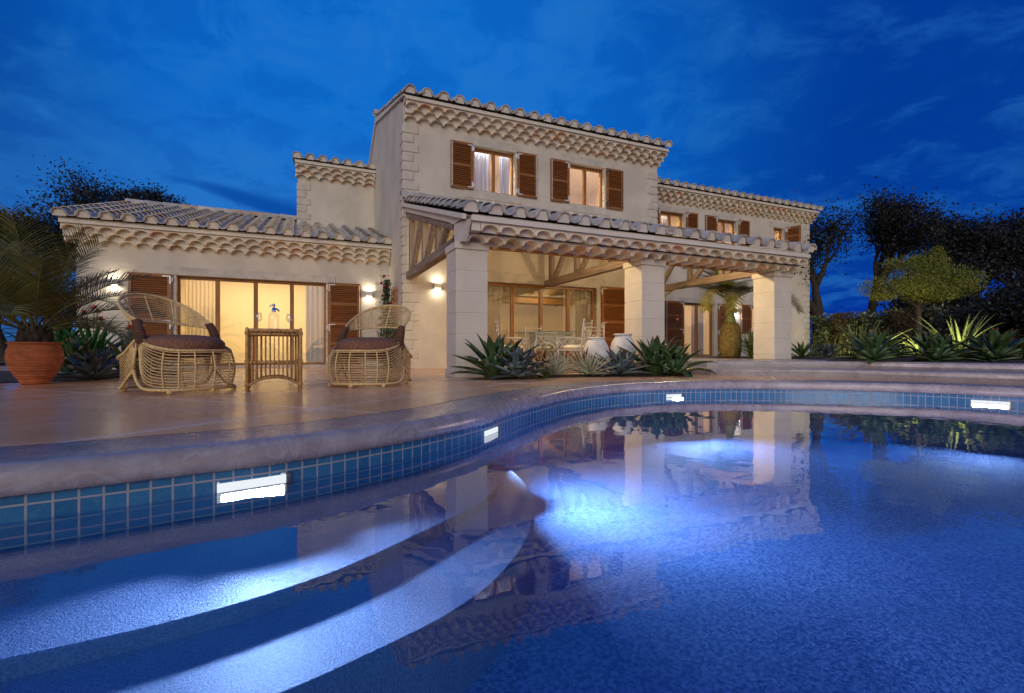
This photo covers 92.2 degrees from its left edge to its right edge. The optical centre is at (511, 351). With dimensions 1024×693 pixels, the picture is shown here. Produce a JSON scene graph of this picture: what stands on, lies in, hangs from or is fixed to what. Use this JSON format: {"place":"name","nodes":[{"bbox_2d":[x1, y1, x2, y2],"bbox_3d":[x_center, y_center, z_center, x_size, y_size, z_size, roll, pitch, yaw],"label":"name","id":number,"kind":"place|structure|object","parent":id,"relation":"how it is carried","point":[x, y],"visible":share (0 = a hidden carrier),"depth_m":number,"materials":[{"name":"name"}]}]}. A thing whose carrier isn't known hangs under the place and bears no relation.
{"place":"outdoors","nodes":[
{"label":"outdoors","id":0,"kind":"place"},
{"bbox_2d":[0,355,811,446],"bbox_3d":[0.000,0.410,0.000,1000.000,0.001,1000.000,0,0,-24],"label":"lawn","id":1,"kind":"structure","parent":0,"point":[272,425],"depth_m":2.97,"materials":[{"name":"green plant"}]},
{"bbox_2d":[0,197,76,364],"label":"broadleaf tree","id":2,"kind":"object","parent":1,"relation":"on","point":[54,230],"visible":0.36,"depth_m":14.91,"materials":[{"name":"green plant"}]},
{"bbox_2d":[5,150,179,335],"bbox_3d":[-15.781,-3.823,20.687,7.334,8.516,7.397,0,0,40],"label":"broadleaf tree","id":3,"kind":"object","parent":1,"relation":"on","point":[73,198],"visible":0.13,"depth_m":19.38,"materials":[{"name":"green plant"}]},
{"bbox_2d":[80,175,189,204],"bbox_3d":[-15.556,-3.599,21.649,7.535,7.982,4.592,0,0,-24],"label":"broadleaf tree","id":4,"kind":"object","parent":1,"relation":"on","point":[151,194],"visible":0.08,"depth_m":20.87,"materials":[{"name":"green plant"}]},
{"bbox_2d":[774,191,891,319],"bbox_3d":[11.463,-3.019,20.546,6.175,6.835,6.636,0,0,-24],"label":"broadleaf tree","id":5,"kind":"object","parent":1,"relation":"on","point":[816,303],"visible":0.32,"depth_m":19.34,"materials":[{"name":"green plant"}]},
{"bbox_2d":[836,176,971,314],"bbox_3d":[15.116,-3.090,18.996,4.372,7.015,3.920,0,0,-39],"label":"broadleaf tree","id":6,"kind":"object","parent":1,"relation":"on","point":[898,234],"visible":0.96,"depth_m":18.46,"materials":[{"name":"green plant"}]},
{"bbox_2d":[908,197,1023,300],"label":"broadleaf tree","id":7,"kind":"object","parent":1,"relation":"on","point":[967,246],"visible":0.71,"depth_m":17.74,"materials":[{"name":"green plant"}]},
{"bbox_2d":[914,207,1023,285],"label":"broadleaf tree","id":8,"kind":"object","parent":1,"relation":"on","point":[1019,222],"visible":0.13,"depth_m":18.19,"materials":[{"name":"green plant"}]},
{"bbox_2d":[0,366,1023,446],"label":"deck","id":9,"kind":"structure","parent":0,"point":[61,411],"depth_m":3.69,"materials":[{"name":"beige stone"}]},
{"bbox_2d":[4,342,64,384],"bbox_3d":[-5.389,0.124,5.573,0.498,0.472,0.498,0,0,-24],"label":"terracotta pot","id":10,"kind":"object","parent":9,"relation":"on","point":[27,363],"visible":1,"depth_m":5.42,"materials":[{"name":"ceramic"}]},
{"bbox_2d":[0,203,171,347],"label":"potted palm","id":11,"kind":"object","parent":10,"relation":"in","point":[26,292],"visible":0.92,"depth_m":5.44,"materials":[{"name":"green plant"}]},
{"bbox_2d":[0,369,189,382],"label":"soil","id":12,"kind":"structure","parent":9,"relation":"on","point":[6,376],"depth_m":6.88,"materials":[{"name":"brown soil"}]},
{"bbox_2d":[0,321,110,367],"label":"clivia","id":13,"kind":"object","parent":12,"relation":"on","point":[60,332],"visible":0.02,"depth_m":8.36,"materials":[{"name":"green plant"}]},
{"bbox_2d":[58,336,117,371],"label":"green agave","id":14,"kind":"object","parent":12,"relation":"on","point":[71,345],"visible":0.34,"depth_m":6.96,"materials":[{"name":"green plant"}]},
{"bbox_2d":[53,348,140,379],"bbox_3d":[-5.400,0.157,6.383,0.981,0.424,0.895,0,0,-40],"label":"blue agave","id":15,"kind":"object","parent":12,"relation":"on","point":[90,364],"visible":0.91,"depth_m":6.28,"materials":[{"name":"green plant"}]},
{"bbox_2d":[47,306,148,356],"bbox_3d":[-7.112,-0.218,8.390,1.380,1.162,1.632,0,0,29],"label":"clivia","id":16,"kind":"object","parent":12,"relation":"on","point":[100,343],"visible":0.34,"depth_m":8.26,"materials":[{"name":"green plant"}]},
{"bbox_2d":[77,325,133,361],"bbox_3d":[-6.795,-0.088,8.780,1.156,0.902,1.278,0,0,-12],"label":"clivia","id":17,"kind":"object","parent":12,"relation":"on","point":[109,342],"visible":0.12,"depth_m":8.58,"materials":[{"name":"green plant"}]},
{"bbox_2d":[106,344,176,374],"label":"green agave","id":18,"kind":"object","parent":12,"relation":"on","point":[115,351],"visible":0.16,"depth_m":7.40,"materials":[{"name":"green plant"}]},
{"bbox_2d":[116,293,236,393],"bbox_3d":[-3.141,-0.109,4.636,1.052,0.938,0.808,0,0,23],"label":"wicker armchair","id":19,"kind":"object","parent":9,"relation":"on","point":[178,349],"visible":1,"depth_m":4.41,"materials":[{"name":"wicker"}]},
{"bbox_2d":[244,327,302,391],"bbox_3d":[-2.290,0.067,4.751,0.496,0.587,0.387,0,0,-26],"label":"cane side table","id":20,"kind":"object","parent":9,"relation":"on","point":[250,334],"visible":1,"depth_m":4.63,"materials":[{"name":"beige wicker"}]},
{"bbox_2d":[268,303,279,315],"bbox_3d":[-2.286,-0.341,4.731,0.094,0.251,0.094,0,0,-3],"label":"soda siphon","id":21,"kind":"object","parent":20,"relation":"on","point":[274,309],"visible":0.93,"depth_m":4.72,"materials":[{"name":"blue glass"}]},
{"bbox_2d":[327,304,412,387],"bbox_3d":[-1.557,-0.109,5.481,0.808,0.938,1.052,0,0,10],"label":"wicker armchair","id":22,"kind":"object","parent":9,"relation":"on","point":[366,348],"visible":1,"depth_m":5.26,"materials":[{"name":"wicker"}]},
{"bbox_2d":[370,275,396,368],"bbox_3d":[-2.872,-0.689,11.348,0.753,2.144,1.118,0,0,-24],"label":"climbing rose","id":23,"kind":"object","parent":9,"relation":"on","point":[386,293],"visible":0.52,"depth_m":11.29,"materials":[{"name":"green plant"}]},
{"bbox_2d":[378,322,401,367],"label":"flower bush","id":24,"kind":"object","parent":9,"relation":"on","point":[388,335],"visible":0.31,"depth_m":10.69,"materials":[{"name":"green plant"}]},
{"bbox_2d":[49,84,823,376],"bbox_3d":[0.928,-3.305,14.780,22.136,7.370,13.633,0,0,-24],"label":"villa","id":25,"kind":"object","parent":9,"relation":"on","point":[410,212],"visible":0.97,"depth_m":11.37,"materials":[{"name":"paint"}]},
{"bbox_2d":[185,280,214,362],"bbox_3d":[-6.974,-0.675,11.125,0.680,1.870,0.062,0,0,-24],"label":"curtain","id":26,"kind":"object","parent":25,"relation":"hanging from","point":[200,297],"visible":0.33,"depth_m":11.10,"materials":[{"name":"fabric"}]},
{"bbox_2d":[177,276,325,365],"bbox_3d":[-5.849,-0.670,11.256,3.008,1.938,0.076,0,0,-23],"label":"window","id":27,"kind":"structure","parent":25,"relation":"in","point":[217,280],"depth_m":11.22,"materials":[{"name":"brown wood"}]},
{"bbox_2d":[306,286,323,361],"bbox_3d":[-4.819,-0.675,12.062,0.420,1.870,0.061,0,0,-24],"label":"curtain","id":28,"kind":"object","parent":25,"relation":"hanging from","point":[314,323],"visible":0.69,"depth_m":12.05,"materials":[{"name":"white fabric"}]},
{"bbox_2d":[365,291,372,296],"bbox_3d":[-3.495,-1.420,12.050,0.166,0.119,0.104,0,0,-24],"label":"wall lamp","id":29,"kind":"object","parent":25,"relation":"attached to","point":[369,293],"visible":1,"depth_m":12.01,"materials":[{"name":"metal"}]},
{"bbox_2d":[391,286,396,361],"bbox_3d":[-2.736,-0.615,11.459,0.030,1.750,0.640,0,0,-24],"label":"trellis","id":30,"kind":"object","parent":25,"relation":"attached to","point":[393,291],"visible":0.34,"depth_m":11.35,"materials":[{"name":"orange wood"}]},
{"bbox_2d":[434,283,441,288],"bbox_3d":[-1.655,-1.470,10.953,0.166,0.119,0.104,0,0,-24],"label":"wall lamp","id":31,"kind":"object","parent":25,"relation":"attached to","point":[437,285],"visible":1,"depth_m":10.91,"materials":[{"name":"metal"}]},
{"bbox_2d":[475,152,488,191],"bbox_3d":[-0.779,-4.190,11.823,0.480,1.200,0.061,0,0,-24],"label":"curtain","id":32,"kind":"object","parent":25,"relation":"hanging from","point":[481,171],"visible":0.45,"depth_m":11.85,"materials":[{"name":"white fabric"}]},
{"bbox_2d":[474,148,512,194],"bbox_3d":[-0.455,-4.240,11.704,1.038,1.018,0.076,0,0,-23],"label":"window","id":33,"kind":"structure","parent":25,"relation":"in","point":[493,154],"depth_m":11.68,"materials":[{"name":"brown wood"}]},
{"bbox_2d":[487,286,502,342],"bbox_3d":[-0.515,-0.665,11.993,0.620,1.890,0.061,0,0,-24],"label":"curtain","id":34,"kind":"object","parent":25,"relation":"hanging from","point":[495,303],"visible":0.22,"depth_m":12.04,"materials":[{"name":"fabric"}]},
{"bbox_2d":[500,156,508,193],"bbox_3d":[-0.192,-4.190,12.078,0.240,1.200,0.061,0,0,-24],"label":"curtain","id":35,"kind":"object","parent":25,"relation":"hanging from","point":[504,175],"visible":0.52,"depth_m":12.07,"materials":[{"name":"white fabric"}]},
{"bbox_2d":[488,283,593,363],"bbox_3d":[0.705,-0.660,12.209,3.088,1.958,0.076,0,0,-23],"label":"window","id":36,"kind":"structure","parent":25,"relation":"in","point":[540,291],"depth_m":12.19,"materials":[{"name":"brown wood"}]},
{"bbox_2d":[563,290,585,361],"bbox_3d":[1.641,-0.665,12.929,0.680,1.890,0.062,0,0,-24],"label":"curtain","id":37,"kind":"object","parent":25,"relation":"hanging from","point":[577,307],"visible":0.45,"depth_m":12.95,"materials":[{"name":"fabric"}]},
{"bbox_2d":[570,165,601,207],"bbox_3d":[1.861,-4.240,12.711,1.048,1.018,0.076,0,0,-23],"label":"window","id":38,"kind":"structure","parent":25,"relation":"in","point":[583,169],"depth_m":12.70,"materials":[{"name":"brown wood"}]},
{"bbox_2d":[661,216,666,234],"bbox_3d":[5.076,-3.970,16.364,0.320,1.060,0.061,0,0,-24],"label":"curtain","id":39,"kind":"object","parent":25,"relation":"hanging from","point":[663,219],"visible":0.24,"depth_m":16.35,"materials":[{"name":"white fabric"}]},
{"bbox_2d":[660,212,681,236],"bbox_3d":[5.097,-4.030,16.016,0.998,0.938,0.076,0,0,-23],"label":"window","id":40,"kind":"structure","parent":25,"relation":"in","point":[669,215],"depth_m":16.01,"materials":[{"name":"brown wood"}]},
{"bbox_2d":[691,306,702,354],"bbox_3d":[6.360,-0.740,16.923,0.520,1.700,0.061,0,0,-24],"label":"curtain","id":41,"kind":"object","parent":25,"relation":"hanging from","point":[700,331],"visible":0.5,"depth_m":16.95,"materials":[{"name":"fabric"}]},
{"bbox_2d":[684,303,711,355],"bbox_3d":[6.156,-0.735,16.476,1.328,1.748,0.076,0,0,-23],"label":"window","id":42,"kind":"structure","parent":25,"relation":"in","point":[689,304],"depth_m":16.48,"materials":[{"name":"brown wood"}]},
{"bbox_2d":[717,220,733,243],"bbox_3d":[7.265,-4.030,16.959,0.908,0.938,0.076,0,0,-23],"label":"window","id":43,"kind":"structure","parent":25,"relation":"in","point":[723,223],"depth_m":16.97,"materials":[{"name":"brown wood"}]},
{"bbox_2d":[774,229,780,239],"bbox_3d":[9.581,-4.160,17.965,0.538,0.638,0.076,0,0,-23],"label":"window","id":44,"kind":"structure","parent":25,"relation":"in","point":[779,231],"depth_m":18.03,"materials":[{"name":"brown wood"}]},
{"bbox_2d":[495,320,526,356],"bbox_3d":[-0.033,-0.121,9.388,0.576,0.963,0.498,0,0,-6],"label":"dining chair","id":45,"kind":"object","parent":9,"relation":"on","point":[497,334],"visible":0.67,"depth_m":9.17,"materials":[{"name":"paint"}]},
{"bbox_2d":[0,379,1023,497],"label":"pool coping","id":46,"kind":"object","parent":9,"relation":"on","point":[36,469],"visible":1,"depth_m":2.18,"materials":[{"name":"stone"}]},
{"bbox_2d":[524,325,555,356],"bbox_3d":[0.608,-0.121,10.762,0.498,0.963,0.576,0,0,-31],"label":"dining chair","id":47,"kind":"object","parent":9,"relation":"on","point":[540,346],"visible":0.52,"depth_m":10.82,"materials":[{"name":"paint"}]},
{"bbox_2d":[514,331,585,368],"bbox_3d":[0.760,-0.011,9.839,1.440,0.752,1.440,0,0,-24],"label":"dining table","id":48,"kind":"object","parent":9,"relation":"on","point":[533,339],"visible":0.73,"depth_m":9.58,"materials":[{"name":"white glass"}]},
{"bbox_2d":[470,373,677,378],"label":"soil","id":49,"kind":"structure","parent":9,"relation":"on","point":[637,374],"depth_m":7.47,"materials":[{"name":"brown soil"}]},
{"bbox_2d":[475,355,516,378],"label":"grass tuft","id":50,"kind":"object","parent":49,"relation":"on","point":[489,374],"visible":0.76,"depth_m":6.53,"materials":[{"name":"green plant"}]},
{"bbox_2d":[449,334,550,374],"bbox_3d":[-0.190,0.046,6.939,1.390,0.622,1.380,0,0,-6],"label":"green agave","id":51,"kind":"object","parent":49,"relation":"on","point":[490,347],"visible":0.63,"depth_m":6.72,"materials":[{"name":"green plant"}]},
{"bbox_2d":[481,345,554,378],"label":"blue agave","id":52,"kind":"object","parent":49,"relation":"on","point":[517,359],"visible":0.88,"depth_m":6.50,"materials":[{"name":"green plant"}]},
{"bbox_2d":[524,349,562,367],"bbox_3d":[0.448,0.136,7.529,0.928,0.419,0.940,0,0,41],"label":"bromeliad","id":53,"kind":"object","parent":49,"relation":"on","point":[537,360],"visible":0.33,"depth_m":7.46,"materials":[{"name":"green plant"}]},
{"bbox_2d":[535,363,559,377],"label":"grass tuft","id":54,"kind":"object","parent":49,"relation":"on","point":[546,375],"visible":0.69,"depth_m":6.81,"materials":[{"name":"green plant"}]},
{"bbox_2d":[533,351,580,374],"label":"variegated agave","id":55,"kind":"object","parent":49,"relation":"on","point":[560,368],"visible":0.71,"depth_m":7.23,"materials":[{"name":"green plant"}]},
{"bbox_2d":[561,348,607,373],"bbox_3d":[1.101,0.125,7.711,0.949,0.440,0.933,0,0,-24],"label":"bromeliad","id":56,"kind":"object","parent":49,"relation":"on","point":[578,359],"visible":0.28,"depth_m":7.69,"materials":[{"name":"green plant"}]},
{"bbox_2d":[559,352,618,375],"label":"variegated agave","id":57,"kind":"object","parent":49,"relation":"on","point":[589,367],"visible":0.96,"depth_m":7.31,"materials":[{"name":"green plant"}]},
{"bbox_2d":[591,347,651,376],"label":"blue agave","id":58,"kind":"object","parent":49,"relation":"on","point":[622,360],"visible":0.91,"depth_m":7.36,"materials":[{"name":"green plant"}]},
{"bbox_2d":[644,362,662,375],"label":"grass tuft","id":59,"kind":"object","parent":49,"relation":"on","point":[655,372],"visible":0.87,"depth_m":7.41,"materials":[{"name":"green plant"}]},
{"bbox_2d":[617,335,696,370],"bbox_3d":[2.241,0.046,7.993,1.304,0.622,1.359,0,0,1],"label":"green agave","id":60,"kind":"object","parent":49,"relation":"on","point":[649,355],"visible":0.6,"depth_m":7.75,"materials":[{"name":"green plant"}]},
{"bbox_2d":[638,344,717,376],"bbox_3d":[2.521,0.172,7.576,1.130,0.601,1.121,0,0,-24],"label":"green agave","id":61,"kind":"object","parent":49,"relation":"on","point":[676,363],"visible":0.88,"depth_m":7.43,"materials":[{"name":"green plant"}]},
{"bbox_2d":[555,319,592,370],"bbox_3d":[1.172,-0.121,9.227,0.576,0.963,0.498,0,0,29],"label":"dining chair","id":62,"kind":"object","parent":9,"relation":"on","point":[570,347],"visible":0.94,"depth_m":9.06,"materials":[{"name":"paint"}]},
{"bbox_2d":[576,324,604,368],"bbox_3d":[1.664,-0.121,10.379,0.498,0.963,0.576,0,0,25],"label":"dining chair","id":63,"kind":"object","parent":9,"relation":"on","point":[603,333],"visible":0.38,"depth_m":10.52,"materials":[{"name":"paint"}]},
{"bbox_2d":[583,337,609,372],"bbox_3d":[1.415,0.057,8.281,0.452,0.606,0.452,0,0,-24],"label":"clay urn","id":64,"kind":"object","parent":9,"relation":"on","point":[593,345],"visible":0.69,"depth_m":8.12,"materials":[{"name":"white ceramic"}]},
{"bbox_2d":[610,333,635,368],"bbox_3d":[1.881,0.025,8.364,0.418,0.671,0.418,0,0,-24],"label":"clay urn","id":65,"kind":"object","parent":9,"relation":"on","point":[620,340],"visible":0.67,"depth_m":8.22,"materials":[{"name":"white ceramic"}]},
{"bbox_2d":[576,363,1023,382],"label":"terrace step","id":66,"kind":"object","parent":9,"relation":"on","point":[989,376],"visible":0.43,"depth_m":6.94,"materials":[{"name":"stone"}]},
{"bbox_2d":[609,357,1023,371],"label":"terrace step","id":67,"kind":"object","parent":66,"relation":"on","point":[819,363],"visible":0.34,"depth_m":7.78,"materials":[{"name":"stone"}]},
{"bbox_2d":[695,356,1023,362],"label":"soil","id":68,"kind":"structure","parent":67,"relation":"on","point":[908,359],"depth_m":8.47,"materials":[{"name":"brown soil"}]},
{"bbox_2d":[664,267,804,357],"bbox_3d":[5.436,-1.080,12.651,4.038,2.460,2.454,0,0,2],"label":"bottle palm","id":69,"kind":"object","parent":68,"relation":"on","point":[730,330],"visible":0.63,"depth_m":12.27,"materials":[{"name":"green plant"}]},
{"bbox_2d":[791,341,821,357],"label":"green agave","id":70,"kind":"object","parent":68,"relation":"on","point":[800,350],"visible":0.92,"depth_m":11.65,"materials":[{"name":"green plant"}]},
{"bbox_2d":[806,342,843,356],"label":"blue agave","id":71,"kind":"object","parent":68,"relation":"on","point":[826,350],"visible":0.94,"depth_m":13.32,"materials":[{"name":"green plant"}]},
{"bbox_2d":[822,318,910,353],"bbox_3d":[6.482,-0.241,8.915,1.484,0.788,1.456,0,0,-24],"label":"strap plant","id":72,"kind":"object","parent":68,"relation":"on","point":[848,337],"visible":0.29,"depth_m":8.97,"materials":[{"name":"green plant"}]},
{"bbox_2d":[829,329,920,364],"bbox_3d":[5.757,-0.086,7.904,1.165,0.584,1.199,0,0,-24],"label":"terrace agave","id":73,"kind":"object","parent":68,"relation":"on","point":[871,347],"visible":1,"depth_m":7.76,"materials":[{"name":"green plant"}]},
{"bbox_2d":[809,301,1023,357],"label":"hedge","id":74,"kind":"object","parent":68,"relation":"on","point":[900,321],"visible":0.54,"depth_m":15.77,"materials":[{"name":"green plant"}]},
{"bbox_2d":[854,246,991,358],"bbox_3d":[7.983,-0.970,9.604,2.326,2.245,1.724,0,0,-24],"label":"umbrella tree","id":75,"kind":"object","parent":68,"relation":"on","point":[927,281],"visible":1,"depth_m":9.45,"materials":[{"name":"green plant"}]},
{"bbox_2d":[885,330,966,357],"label":"strap plant","id":76,"kind":"object","parent":68,"relation":"on","point":[915,345],"visible":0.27,"depth_m":8.88,"materials":[{"name":"green plant"}]},
{"bbox_2d":[877,260,988,314],"bbox_3d":[14.037,-1.332,16.686,3.089,3.429,4.183,0,0,34],"label":"broadleaf tree","id":77,"kind":"object","parent":68,"relation":"on","point":[898,304],"visible":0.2,"depth_m":15.51,"materials":[{"name":"green plant"}]},
{"bbox_2d":[900,331,987,361],"bbox_3d":[6.647,-0.056,7.782,1.118,0.559,1.150,0,0,-7],"label":"terrace agave","id":78,"kind":"object","parent":68,"relation":"on","point":[934,348],"visible":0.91,"depth_m":7.62,"materials":[{"name":"green plant"}]},
{"bbox_2d":[912,308,1022,357],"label":"strap plant","id":79,"kind":"object","parent":68,"relation":"on","point":[966,328],"visible":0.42,"depth_m":8.74,"materials":[{"name":"green plant"}]},
{"bbox_2d":[923,271,1023,357],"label":"broadleaf tree","id":80,"kind":"object","parent":68,"relation":"on","point":[1010,308],"visible":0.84,"depth_m":11.20,"materials":[{"name":"green plant"}]},
{"bbox_2d":[950,327,1023,361],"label":"terrace agave","id":81,"kind":"object","parent":68,"relation":"on","point":[999,347],"visible":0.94,"depth_m":7.52,"materials":[{"name":"green plant"}]},
{"bbox_2d":[979,271,1023,302],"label":"broadleaf tree","id":82,"kind":"object","parent":68,"relation":"on","point":[1019,279],"visible":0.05,"depth_m":14.33,"materials":[{"name":"green plant"}]},
{"bbox_2d":[0,0,1023,351],"label":"sky","id":83,"kind":"structure","parent":0,"point":[211,102],"materials":[{"name":"blue"}]},
{"bbox_2d":[672,318,680,344],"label":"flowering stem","id":84,"kind":"object","parent":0,"point":[678,330],"visible":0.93,"depth_m":13.14,"materials":[{"name":"green plant"}]},
{"bbox_2d":[729,330,753,357],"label":"grey strap shrub","id":85,"kind":"object","parent":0,"point":[748,343],"visible":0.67,"depth_m":11.75,"materials":[{"name":"green plant"}]},
{"bbox_2d":[463,446,1023,692],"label":"pool floor","id":86,"kind":"structure","parent":0,"point":[659,571],"depth_m":2.20,"materials":[{"name":"tile"}]},
{"bbox_2d":[0,465,496,681],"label":"pool step","id":87,"kind":"object","parent":86,"relation":"on","point":[58,615],"visible":0.66,"depth_m":1.55,"materials":[{"name":"tile"}]},
{"bbox_2d":[0,464,532,692],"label":"pool step","id":88,"kind":"object","parent":86,"relation":"on","point":[443,613],"visible":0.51,"depth_m":1.38,"materials":[{"name":"tile"}]},
{"bbox_2d":[0,444,607,571],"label":"pool wall","id":89,"kind":"structure","parent":86,"relation":"on","point":[528,465],"depth_m":2.18,"materials":[{"name":"tile"}]},
{"bbox_2d":[0,389,1023,557],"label":"pool tile band","id":90,"kind":"object","parent":89,"relation":"attached to","point":[34,523],"visible":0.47,"depth_m":1.98,"materials":[{"name":"blue tile"}]},
{"bbox_2d":[217,472,290,493],"bbox_3d":[-1.048,0.531,2.009,0.270,0.050,0.036,0,0,-39],"label":"pool light","id":91,"kind":"object","parent":90,"relation":"attached to","point":[284,478],"visible":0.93,"depth_m":1.99,"materials":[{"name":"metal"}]},
{"bbox_2d":[484,425,498,436],"bbox_3d":[-0.147,0.531,3.306,0.036,0.050,0.240,0,0,20],"label":"pool light","id":92,"kind":"object","parent":90,"relation":"attached to","point":[491,431],"visible":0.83,"depth_m":3.28,"materials":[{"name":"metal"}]},
{"bbox_2d":[666,393,682,396],"bbox_3d":[1.975,0.531,6.018,0.240,0.050,0.036,0,0,-20],"label":"pool light","id":93,"kind":"object","parent":90,"relation":"attached to","point":[674,395],"visible":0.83,"depth_m":6.00,"materials":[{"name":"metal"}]},
{"bbox_2d":[971,400,1012,405],"bbox_3d":[5.045,0.531,5.185,0.036,0.050,0.320,0,0,-37],"label":"pool light","id":94,"kind":"object","parent":90,"relation":"attached to","point":[1010,403],"visible":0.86,"depth_m":5.16,"materials":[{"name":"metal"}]},
{"bbox_2d":[464,396,1023,487],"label":"wall","id":95,"kind":"structure","parent":0,"point":[975,442],"depth_m":3.45,"materials":[{"name":"blue tile"}]}
]}

